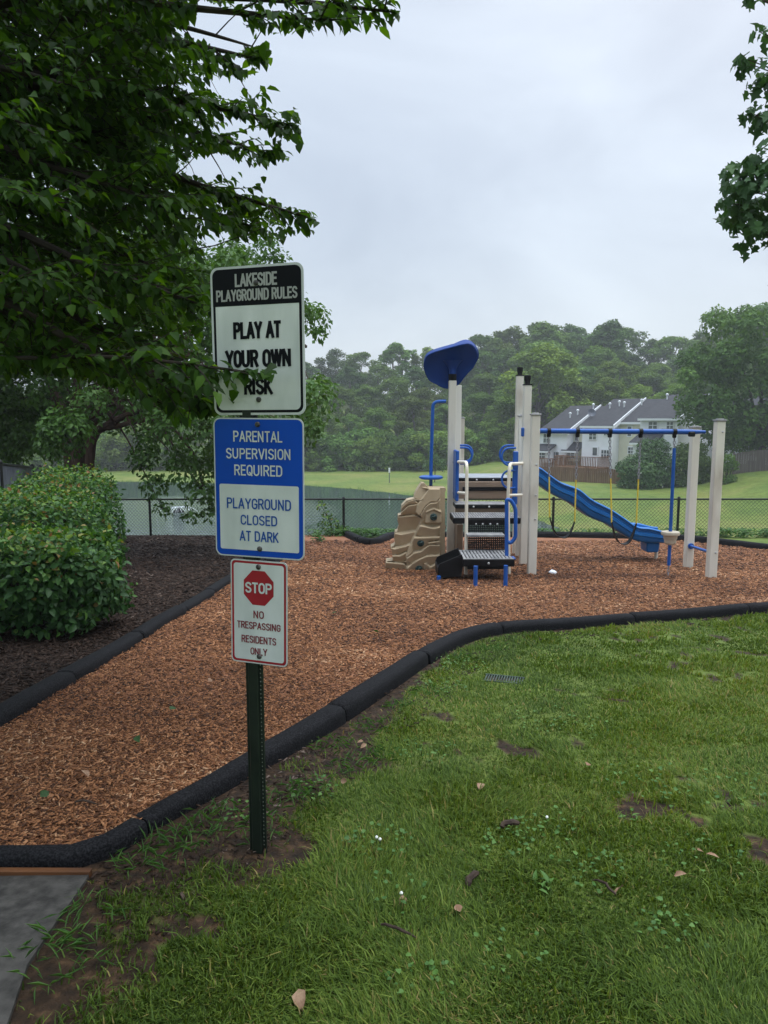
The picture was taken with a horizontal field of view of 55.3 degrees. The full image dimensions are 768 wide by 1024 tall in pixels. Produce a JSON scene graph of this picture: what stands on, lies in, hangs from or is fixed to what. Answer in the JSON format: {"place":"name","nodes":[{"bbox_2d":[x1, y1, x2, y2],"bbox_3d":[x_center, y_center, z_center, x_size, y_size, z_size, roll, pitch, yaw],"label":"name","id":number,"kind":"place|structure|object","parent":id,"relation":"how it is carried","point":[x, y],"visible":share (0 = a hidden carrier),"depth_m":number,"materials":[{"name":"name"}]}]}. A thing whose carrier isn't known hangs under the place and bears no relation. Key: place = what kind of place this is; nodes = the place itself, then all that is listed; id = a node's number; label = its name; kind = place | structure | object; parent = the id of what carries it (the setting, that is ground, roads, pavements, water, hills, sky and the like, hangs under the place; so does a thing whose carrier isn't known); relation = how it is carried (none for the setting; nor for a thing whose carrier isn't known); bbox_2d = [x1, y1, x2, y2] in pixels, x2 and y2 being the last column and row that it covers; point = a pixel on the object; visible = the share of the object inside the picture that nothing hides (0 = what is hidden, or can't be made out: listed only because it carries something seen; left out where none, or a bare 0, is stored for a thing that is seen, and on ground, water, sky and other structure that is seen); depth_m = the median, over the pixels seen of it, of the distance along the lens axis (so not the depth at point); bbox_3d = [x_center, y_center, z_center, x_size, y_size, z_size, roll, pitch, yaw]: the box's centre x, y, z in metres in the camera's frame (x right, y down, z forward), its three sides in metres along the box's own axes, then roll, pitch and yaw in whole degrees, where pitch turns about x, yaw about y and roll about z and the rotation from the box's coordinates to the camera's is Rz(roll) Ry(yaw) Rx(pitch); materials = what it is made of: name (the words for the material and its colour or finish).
{"place":"outdoors","nodes":[
{"label":"outdoors","id":0,"kind":"place"},
{"bbox_2d":[0,875,88,1023],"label":"path","id":1,"kind":"structure","parent":0,"point":[25,900],"depth_m":2.05,"materials":[{"name":"concrete"}]},
{"bbox_2d":[0,867,91,877],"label":"board","id":2,"kind":"object","parent":1,"relation":"on","point":[12,871],"visible":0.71,"depth_m":2.24,"materials":[{"name":"brown wood"}]},
{"bbox_2d":[46,481,558,536],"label":"lake","id":3,"kind":"structure","parent":0,"point":[132,491],"depth_m":48.85,"materials":[{"name":"grey liquid"}]},
{"bbox_2d":[0,535,767,844],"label":"mulch ground","id":4,"kind":"structure","parent":0,"point":[339,538],"depth_m":4.91,"materials":[{"name":"brown wood"}]},
{"bbox_2d":[385,340,726,586],"bbox_3d":[2.402,-0.725,11.286,4.768,4.179,4.684,0,7,0],"label":"play structure","id":5,"kind":"object","parent":4,"relation":"on","point":[419,538],"visible":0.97,"depth_m":11.17,"materials":[{"name":"beige paint"}]},
{"bbox_2d":[547,428,579,537],"bbox_3d":[2.515,-0.404,10.386,0.450,1.560,0.117,1,7,5],"label":"swing","id":6,"kind":"object","parent":5,"relation":"hanging from","point":[577,434],"visible":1,"depth_m":10.37,"materials":[{"name":"yellow plastic"}]},
{"bbox_2d":[608,428,643,544],"bbox_3d":[3.347,-0.351,10.273,0.469,1.630,0.118,1,7,5],"label":"swing","id":7,"kind":"object","parent":5,"relation":"hanging from","point":[640,435],"visible":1,"depth_m":10.26,"materials":[{"name":"yellow plastic"}]},
{"bbox_2d":[661,429,679,575],"bbox_3d":[4.008,-0.113,10.206,0.253,2.081,0.256,0,7,0],"label":"spinner pole","id":8,"kind":"object","parent":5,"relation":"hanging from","point":[670,535],"visible":0.97,"depth_m":10.19,"materials":[{"name":"blue metal"}]},
{"bbox_2d":[0,0,767,394],"label":"sky","id":9,"kind":"structure","parent":0,"point":[483,167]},
{"bbox_2d":[9,394,767,1023],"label":"ground","id":10,"kind":"structure","parent":0,"point":[748,484],"depth_m":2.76,"materials":[{"name":"green plant"}]},
{"bbox_2d":[0,672,75,727],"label":"border edging","id":11,"kind":"object","parent":10,"relation":"on","point":[21,702],"visible":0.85,"depth_m":3.91,"materials":[{"name":"black rubber"}]},
{"bbox_2d":[0,818,147,867],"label":"border edging","id":12,"kind":"object","parent":10,"relation":"on","point":[127,834],"visible":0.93,"depth_m":2.31,"materials":[{"name":"black rubber"}]},
{"bbox_2d":[56,632,142,681],"bbox_3d":[-1.933,1.013,5.083,0.156,0.285,1.329,0,7,-1],"label":"border edging","id":13,"kind":"object","parent":10,"relation":"on","point":[89,663],"visible":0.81,"depth_m":4.91,"materials":[{"name":"black rubber"}]},
{"bbox_2d":[94,435,141,471],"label":"shrub","id":14,"kind":"object","parent":10,"relation":"on","point":[108,450],"visible":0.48,"depth_m":79.13,"materials":[{"name":"green plant"}]},
{"bbox_2d":[0,534,242,702],"bbox_3d":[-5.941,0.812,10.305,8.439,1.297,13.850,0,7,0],"label":"bark chips","id":15,"kind":"object","parent":10,"relation":"on","point":[167,595],"visible":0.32,"depth_m":7.93,"materials":[{"name":"brown wood"}]},
{"bbox_2d":[0,459,41,526],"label":"slatted fence","id":16,"kind":"object","parent":15,"relation":"on","point":[7,471],"visible":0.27,"depth_m":10.57,"materials":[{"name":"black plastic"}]},
{"bbox_2d":[0,478,122,603],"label":"hedge shrub","id":17,"kind":"object","parent":15,"relation":"on","point":[26,505],"visible":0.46,"depth_m":7.19,"materials":[{"name":"green plant"}]},
{"bbox_2d":[2,457,130,562],"bbox_3d":[-3.891,0.210,9.008,1.441,1.742,1.360,0,7,0],"label":"hedge shrub","id":18,"kind":"object","parent":15,"relation":"on","point":[94,485],"visible":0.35,"depth_m":8.87,"materials":[{"name":"green plant"}]},
{"bbox_2d":[0,520,135,640],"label":"hedge shrub","id":19,"kind":"object","parent":15,"relation":"on","point":[83,569],"visible":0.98,"depth_m":5.82,"materials":[{"name":"green plant"}]},
{"bbox_2d":[0,95,344,525],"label":"spreading tree","id":20,"kind":"object","parent":15,"relation":"on","point":[49,417],"visible":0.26,"depth_m":12.47,"materials":[{"name":"green plant"}]},
{"bbox_2d":[95,426,163,469],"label":"shrub","id":21,"kind":"object","parent":10,"relation":"on","point":[121,438],"visible":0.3,"depth_m":79.05,"materials":[{"name":"green plant"}]},
{"bbox_2d":[131,605,186,638],"bbox_3d":[-1.964,0.985,6.428,0.159,0.272,1.330,0,7,-1],"label":"border edging","id":22,"kind":"object","parent":10,"relation":"on","point":[150,627],"visible":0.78,"depth_m":6.33,"materials":[{"name":"black plastic"}]},
{"bbox_2d":[146,440,205,471],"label":"shrub","id":23,"kind":"object","parent":10,"relation":"on","point":[163,448],"visible":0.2,"depth_m":78.84,"materials":[{"name":"green plant"}]},
{"bbox_2d":[179,589,214,611],"bbox_3d":[-1.984,0.961,7.774,0.154,0.274,1.330,0,7,-2],"label":"border edging","id":24,"kind":"object","parent":10,"relation":"on","point":[195,600],"visible":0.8,"depth_m":7.66,"materials":[{"name":"black plastic"}]},
{"bbox_2d":[0,0,400,428],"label":"overhanging tree","id":25,"kind":"object","parent":10,"relation":"on","point":[127,40],"visible":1,"depth_m":2.65,"materials":[{"name":"green plant"}]},
{"bbox_2d":[135,704,345,833],"bbox_3d":[-0.533,1.073,3.148,0.132,0.213,1.381,3,8,24],"label":"border edging","id":26,"kind":"object","parent":10,"relation":"on","point":[304,732],"visible":0.81,"depth_m":2.95,"materials":[{"name":"black rubber"}]},
{"bbox_2d":[0,641,509,1004],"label":"grass tufts","id":27,"kind":"object","parent":10,"relation":"on","point":[67,937],"visible":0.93,"depth_m":2.47,"materials":[{"name":"green plant"}]},
{"bbox_2d":[210,262,305,853],"bbox_3d":[-0.374,0.319,2.298,0.309,2.108,0.048,3,8,20],"label":"signpost","id":28,"kind":"object","parent":10,"relation":"on","point":[257,316],"visible":1,"depth_m":2.22,"materials":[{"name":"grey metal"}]},
{"bbox_2d":[304,428,339,470],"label":"shrub","id":29,"kind":"object","parent":10,"relation":"on","point":[332,454],"visible":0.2,"depth_m":79.69,"materials":[{"name":"green plant"}]},
{"bbox_2d":[309,409,342,452],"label":"tree","id":30,"kind":"object","parent":10,"relation":"on","point":[332,420],"visible":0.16,"depth_m":84.56,"materials":[{"name":"green plant"}]},
{"bbox_2d":[304,432,361,471],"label":"shrub","id":31,"kind":"object","parent":10,"relation":"on","point":[338,441],"visible":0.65,"depth_m":79.72,"materials":[{"name":"green plant"}]},
{"bbox_2d":[314,348,356,384],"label":"tree","id":32,"kind":"object","parent":10,"relation":"on","point":[333,363],"visible":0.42,"depth_m":128.73,"materials":[{"name":"green plant"}]},
{"bbox_2d":[315,386,365,433],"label":"tree","id":33,"kind":"object","parent":10,"relation":"on","point":[343,394],"visible":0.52,"depth_m":93.37,"materials":[{"name":"green plant"}]},
{"bbox_2d":[337,413,361,436],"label":"tree","id":34,"kind":"object","parent":10,"relation":"on","point":[349,419],"visible":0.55,"depth_m":90.38,"materials":[{"name":"green plant"}]},
{"bbox_2d":[332,365,367,412],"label":"tree","id":35,"kind":"object","parent":10,"relation":"on","point":[348,374],"visible":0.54,"depth_m":111.27,"materials":[{"name":"green plant"}]},
{"bbox_2d":[334,426,377,468],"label":"shrub","id":36,"kind":"object","parent":10,"relation":"on","point":[356,433],"visible":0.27,"depth_m":81.42,"materials":[{"name":"green plant"}]},
{"bbox_2d":[337,351,383,388],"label":"tree","id":37,"kind":"object","parent":10,"relation":"on","point":[357,357],"visible":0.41,"depth_m":123.20,"materials":[{"name":"green plant"}]},
{"bbox_2d":[344,384,387,428],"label":"tree","id":38,"kind":"object","parent":10,"relation":"on","point":[369,390],"visible":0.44,"depth_m":96.41,"materials":[{"name":"green plant"}]},
{"bbox_2d":[340,433,397,471],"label":"shrub","id":39,"kind":"object","parent":10,"relation":"on","point":[368,443],"visible":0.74,"depth_m":78.70,"materials":[{"name":"green plant"}]},
{"bbox_2d":[354,407,398,440],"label":"tree","id":40,"kind":"object","parent":10,"relation":"on","point":[374,415],"visible":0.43,"depth_m":83.59,"materials":[{"name":"green plant"}]},
{"bbox_2d":[327,651,427,721],"bbox_3d":[0.006,1.032,4.434,0.149,0.256,1.383,3,8,21],"label":"border edging","id":41,"kind":"object","parent":10,"relation":"on","point":[358,699],"visible":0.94,"depth_m":4.22,"materials":[{"name":"black rubber"}]},
{"bbox_2d":[361,364,397,407],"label":"tree","id":42,"kind":"object","parent":10,"relation":"on","point":[380,370],"visible":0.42,"depth_m":112.79,"materials":[{"name":"green plant"}]},
{"bbox_2d":[354,428,407,469],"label":"shrub","id":43,"kind":"object","parent":10,"relation":"on","point":[388,434],"visible":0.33,"depth_m":80.18,"materials":[{"name":"green plant"}]},
{"bbox_2d":[365,441,406,470],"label":"shrub","id":44,"kind":"object","parent":10,"relation":"on","point":[380,463],"visible":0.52,"depth_m":78.52,"materials":[{"name":"green plant"}]},
{"bbox_2d":[370,376,418,436],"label":"tree","id":45,"kind":"object","parent":10,"relation":"on","point":[389,383],"visible":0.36,"depth_m":97.36,"materials":[{"name":"green plant"}]},
{"bbox_2d":[380,342,420,398],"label":"tree","id":46,"kind":"object","parent":10,"relation":"on","point":[390,357],"visible":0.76,"depth_m":116.82,"materials":[{"name":"green plant"}]},
{"bbox_2d":[378,433,424,469],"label":"shrub","id":47,"kind":"object","parent":10,"relation":"on","point":[402,441],"visible":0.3,"depth_m":79.26,"materials":[{"name":"green plant"}]},
{"bbox_2d":[385,395,434,438],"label":"tree","id":48,"kind":"object","parent":10,"relation":"on","point":[413,404],"visible":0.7,"depth_m":86.90,"materials":[{"name":"green plant"}]},
{"bbox_2d":[396,365,435,405],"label":"tree","id":49,"kind":"object","parent":10,"relation":"on","point":[415,375],"visible":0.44,"depth_m":106.27,"materials":[{"name":"green plant"}]},
{"bbox_2d":[392,431,442,470],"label":"shrub","id":50,"kind":"object","parent":10,"relation":"on","point":[424,445],"visible":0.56,"depth_m":78.86,"materials":[{"name":"green plant"}]},
{"bbox_2d":[77,611,764,940],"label":"spilled chips","id":51,"kind":"object","parent":10,"relation":"on","point":[158,931],"visible":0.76,"depth_m":2.49,"materials":[{"name":"brown wood"}]},
{"bbox_2d":[400,387,442,429],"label":"tree","id":52,"kind":"object","parent":10,"relation":"on","point":[423,393],"visible":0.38,"depth_m":94.98,"materials":[{"name":"green plant"}]},
{"bbox_2d":[98,497,767,536],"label":"chain link fence","id":53,"kind":"object","parent":10,"relation":"on","point":[552,499],"visible":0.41,"depth_m":17.05,"materials":[{"name":"black metal"}]},
{"bbox_2d":[406,428,464,471],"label":"shrub","id":54,"kind":"object","parent":10,"relation":"on","point":[443,436],"visible":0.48,"depth_m":78.41,"materials":[{"name":"green plant"}]},
{"bbox_2d":[434,404,447,437],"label":"tree","id":55,"kind":"object","parent":10,"relation":"on","point":[441,411],"visible":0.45,"depth_m":89.25,"materials":[{"name":"green plant"}]},
{"bbox_2d":[417,622,502,663],"bbox_3d":[0.570,1.006,5.707,0.240,0.241,1.390,4,8,31],"label":"border edging","id":56,"kind":"object","parent":10,"relation":"on","point":[434,650],"visible":0.81,"depth_m":5.73,"materials":[{"name":"black rubber"}]},
{"bbox_2d":[447,427,495,465],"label":"tree","id":57,"kind":"object","parent":10,"relation":"on","point":[472,436],"visible":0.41,"depth_m":79.24,"materials":[{"name":"green plant"}]},
{"bbox_2d":[464,437,495,464],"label":"shrub","id":58,"kind":"object","parent":10,"relation":"on","point":[476,448],"visible":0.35,"depth_m":79.01,"materials":[{"name":"green plant"}]},
{"bbox_2d":[462,372,500,425],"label":"tree","id":59,"kind":"object","parent":10,"relation":"on","point":[485,378],"visible":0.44,"depth_m":99.62,"materials":[{"name":"green plant"}]},
{"bbox_2d":[461,391,504,444],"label":"tree","id":60,"kind":"object","parent":10,"relation":"on","point":[486,399],"visible":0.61,"depth_m":85.95,"materials":[{"name":"green plant"}]},
{"bbox_2d":[459,350,506,413],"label":"tree","id":61,"kind":"object","parent":10,"relation":"on","point":[485,357],"visible":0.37,"depth_m":108.26,"materials":[{"name":"green plant"}]},
{"bbox_2d":[463,334,506,391],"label":"tree","id":62,"kind":"object","parent":10,"relation":"on","point":[480,339],"visible":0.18,"depth_m":119.52,"materials":[{"name":"green plant"}]},
{"bbox_2d":[212,655,766,1000],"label":"clover","id":63,"kind":"object","parent":10,"relation":"on","point":[435,971],"visible":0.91,"depth_m":2.40,"materials":[{"name":"green plant"}]},
{"bbox_2d":[470,337,512,376],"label":"tree","id":64,"kind":"object","parent":10,"relation":"on","point":[494,347],"visible":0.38,"depth_m":115.96,"materials":[{"name":"green plant"}]},
{"bbox_2d":[479,393,534,457],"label":"tree","id":65,"kind":"object","parent":10,"relation":"on","point":[504,402],"visible":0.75,"depth_m":80.44,"materials":[{"name":"green plant"}]},
{"bbox_2d":[491,325,529,373],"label":"tree","id":66,"kind":"object","parent":10,"relation":"on","point":[507,339],"visible":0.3,"depth_m":124.43,"materials":[{"name":"green plant"}]},
{"bbox_2d":[492,358,538,405],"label":"tree","id":67,"kind":"object","parent":10,"relation":"on","point":[501,385],"visible":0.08,"depth_m":93.40,"materials":[{"name":"green plant"}]},
{"bbox_2d":[306,527,767,541],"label":"chain-link fence","id":68,"kind":"object","parent":10,"relation":"on","point":[362,532],"visible":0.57,"depth_m":17.01,"materials":[{"name":"black metal"}]},
{"bbox_2d":[507,340,571,384],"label":"tree","id":69,"kind":"object","parent":10,"relation":"on","point":[527,348],"visible":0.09,"depth_m":105.21,"materials":[{"name":"green plant"}]},
{"bbox_2d":[518,321,569,349],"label":"tree","id":70,"kind":"object","parent":10,"relation":"on","point":[540,333],"visible":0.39,"depth_m":115.60,"materials":[{"name":"green plant"}]},
{"bbox_2d":[496,343,592,442],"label":"tree","id":71,"kind":"object","parent":10,"relation":"on","point":[537,360],"visible":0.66,"depth_m":81.09,"materials":[{"name":"green plant"}]},
{"bbox_2d":[531,383,567,425],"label":"tree","id":72,"kind":"object","parent":10,"relation":"on","point":[545,403],"visible":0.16,"depth_m":83.44,"materials":[{"name":"green plant"}]},
{"bbox_2d":[498,613,634,633],"bbox_3d":[1.627,0.997,6.483,1.386,0.161,0.178,-3,8,-20],"label":"border edging","id":73,"kind":"object","parent":10,"relation":"on","point":[549,624],"visible":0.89,"depth_m":6.39,"materials":[{"name":"black plastic"}]},
{"bbox_2d":[543,380,592,419],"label":"tree","id":74,"kind":"object","parent":10,"relation":"on","point":[581,390],"visible":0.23,"depth_m":84.53,"materials":[{"name":"green plant"}]},
{"bbox_2d":[539,404,600,470],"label":"town house","id":75,"kind":"structure","parent":10,"relation":"on","point":[572,417],"depth_m":68.10,"materials":[{"name":"white"}]},
{"bbox_2d":[561,323,593,347],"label":"tree","id":76,"kind":"object","parent":10,"relation":"on","point":[576,332],"visible":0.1,"depth_m":124.94,"materials":[{"name":"green plant"}]},
{"bbox_2d":[539,466,620,483],"bbox_3d":[14.610,-2.879,56.889,7.724,1.359,0.098,4,8,27],"label":"board fence","id":77,"kind":"object","parent":10,"relation":"on","point":[584,474],"visible":0.5,"depth_m":56.43,"materials":[{"name":"brown wood"}]},
{"bbox_2d":[559,365,604,405],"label":"tree","id":78,"kind":"object","parent":10,"relation":"on","point":[590,371],"visible":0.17,"depth_m":95.87,"materials":[{"name":"green plant"}]},
{"bbox_2d":[569,532,628,538],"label":"border edging","id":79,"kind":"object","parent":10,"relation":"on","point":[593,535],"visible":0.48,"depth_m":16.36,"materials":[{"name":"black plastic"}]},
{"bbox_2d":[554,397,645,472],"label":"town house","id":80,"kind":"structure","parent":10,"relation":"on","point":[593,450],"depth_m":65.16,"materials":[{"name":"white"}]},
{"bbox_2d":[575,345,630,388],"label":"tree","id":81,"kind":"object","parent":10,"relation":"on","point":[598,356],"visible":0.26,"depth_m":105.59,"materials":[{"name":"green plant"}]},
{"bbox_2d":[576,318,633,381],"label":"tree","id":82,"kind":"object","parent":10,"relation":"on","point":[612,334],"visible":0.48,"depth_m":113.88,"materials":[{"name":"green plant"}]},
{"bbox_2d":[580,377,632,405],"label":"tree","id":83,"kind":"object","parent":10,"relation":"on","point":[605,384],"visible":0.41,"depth_m":85.51,"materials":[{"name":"green plant"}]},
{"bbox_2d":[584,360,643,403],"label":"tree","id":84,"kind":"object","parent":10,"relation":"on","point":[614,368],"visible":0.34,"depth_m":92.73,"materials":[{"name":"green plant"}]},
{"bbox_2d":[618,326,649,398],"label":"tree","id":85,"kind":"object","parent":10,"relation":"on","point":[637,342],"visible":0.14,"depth_m":125.88,"materials":[{"name":"green plant"}]},
{"bbox_2d":[619,384,660,398],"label":"tree","id":86,"kind":"object","parent":10,"relation":"on","point":[644,391],"visible":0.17,"depth_m":83.88,"materials":[{"name":"green plant"}]},
{"bbox_2d":[614,437,678,489],"bbox_3d":[18.955,-3.295,52.600,4.818,4.217,3.155,0,7,0],"label":"bush","id":87,"kind":"object","parent":10,"relation":"on","point":[658,476],"visible":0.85,"depth_m":52.36,"materials":[{"name":"green plant"}]},
{"bbox_2d":[628,371,673,397],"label":"tree","id":88,"kind":"object","parent":10,"relation":"on","point":[653,379],"visible":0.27,"depth_m":99.67,"materials":[{"name":"green plant"}]},
{"bbox_2d":[634,362,672,398],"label":"tree","id":89,"kind":"object","parent":10,"relation":"on","point":[662,369],"visible":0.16,"depth_m":108.95,"materials":[{"name":"green plant"}]},
{"bbox_2d":[636,338,674,365],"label":"tree","id":90,"kind":"object","parent":10,"relation":"on","point":[649,344],"visible":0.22,"depth_m":128.00,"materials":[{"name":"green plant"}]},
{"bbox_2d":[618,393,712,468],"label":"town house","id":91,"kind":"structure","parent":10,"relation":"on","point":[653,414],"depth_m":62.08,"materials":[{"name":"white"}]},
{"bbox_2d":[647,336,698,384],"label":"tree","id":92,"kind":"object","parent":10,"relation":"on","point":[666,343],"visible":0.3,"depth_m":122.01,"materials":[{"name":"green plant"}]},
{"bbox_2d":[629,603,749,623],"bbox_3d":[2.925,0.977,6.990,1.382,0.156,0.153,-3,8,-21],"label":"border edging","id":93,"kind":"object","parent":10,"relation":"on","point":[697,612],"visible":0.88,"depth_m":6.92,"materials":[{"name":"black plastic"}]},
{"bbox_2d":[668,440,724,487],"bbox_3d":[22.134,-3.310,52.132,3.930,3.840,2.323,0,7,0],"label":"bush","id":94,"kind":"object","parent":10,"relation":"on","point":[704,466],"visible":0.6,"depth_m":51.63,"materials":[{"name":"green plant"}]},
{"bbox_2d":[672,303,767,465],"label":"broadleaf tree","id":95,"kind":"object","parent":10,"relation":"on","point":[746,428],"visible":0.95,"depth_m":52.65,"materials":[{"name":"green plant"}]},
{"bbox_2d":[710,453,739,484],"bbox_3d":[23.268,-2.772,50.051,1.983,2.492,1.128,0,7,0],"label":"bush","id":96,"kind":"object","parent":10,"relation":"on","point":[727,479],"visible":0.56,"depth_m":49.81,"materials":[{"name":"green plant"}]},
{"bbox_2d":[713,0,767,285],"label":"maple tree","id":97,"kind":"object","parent":10,"relation":"on","point":[745,207],"visible":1,"depth_m":5.66,"materials":[{"name":"green plant"}]},
{"bbox_2d":[719,538,767,548],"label":"border edging","id":98,"kind":"object","parent":10,"relation":"on","point":[734,543],"visible":0.69,"depth_m":14.30,"materials":[{"name":"black plastic"}]},
{"bbox_2d":[732,450,767,473],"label":"board fence","id":99,"kind":"object","parent":10,"relation":"on","point":[751,461],"visible":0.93,"depth_m":52.13,"materials":[{"name":"grey wood"}]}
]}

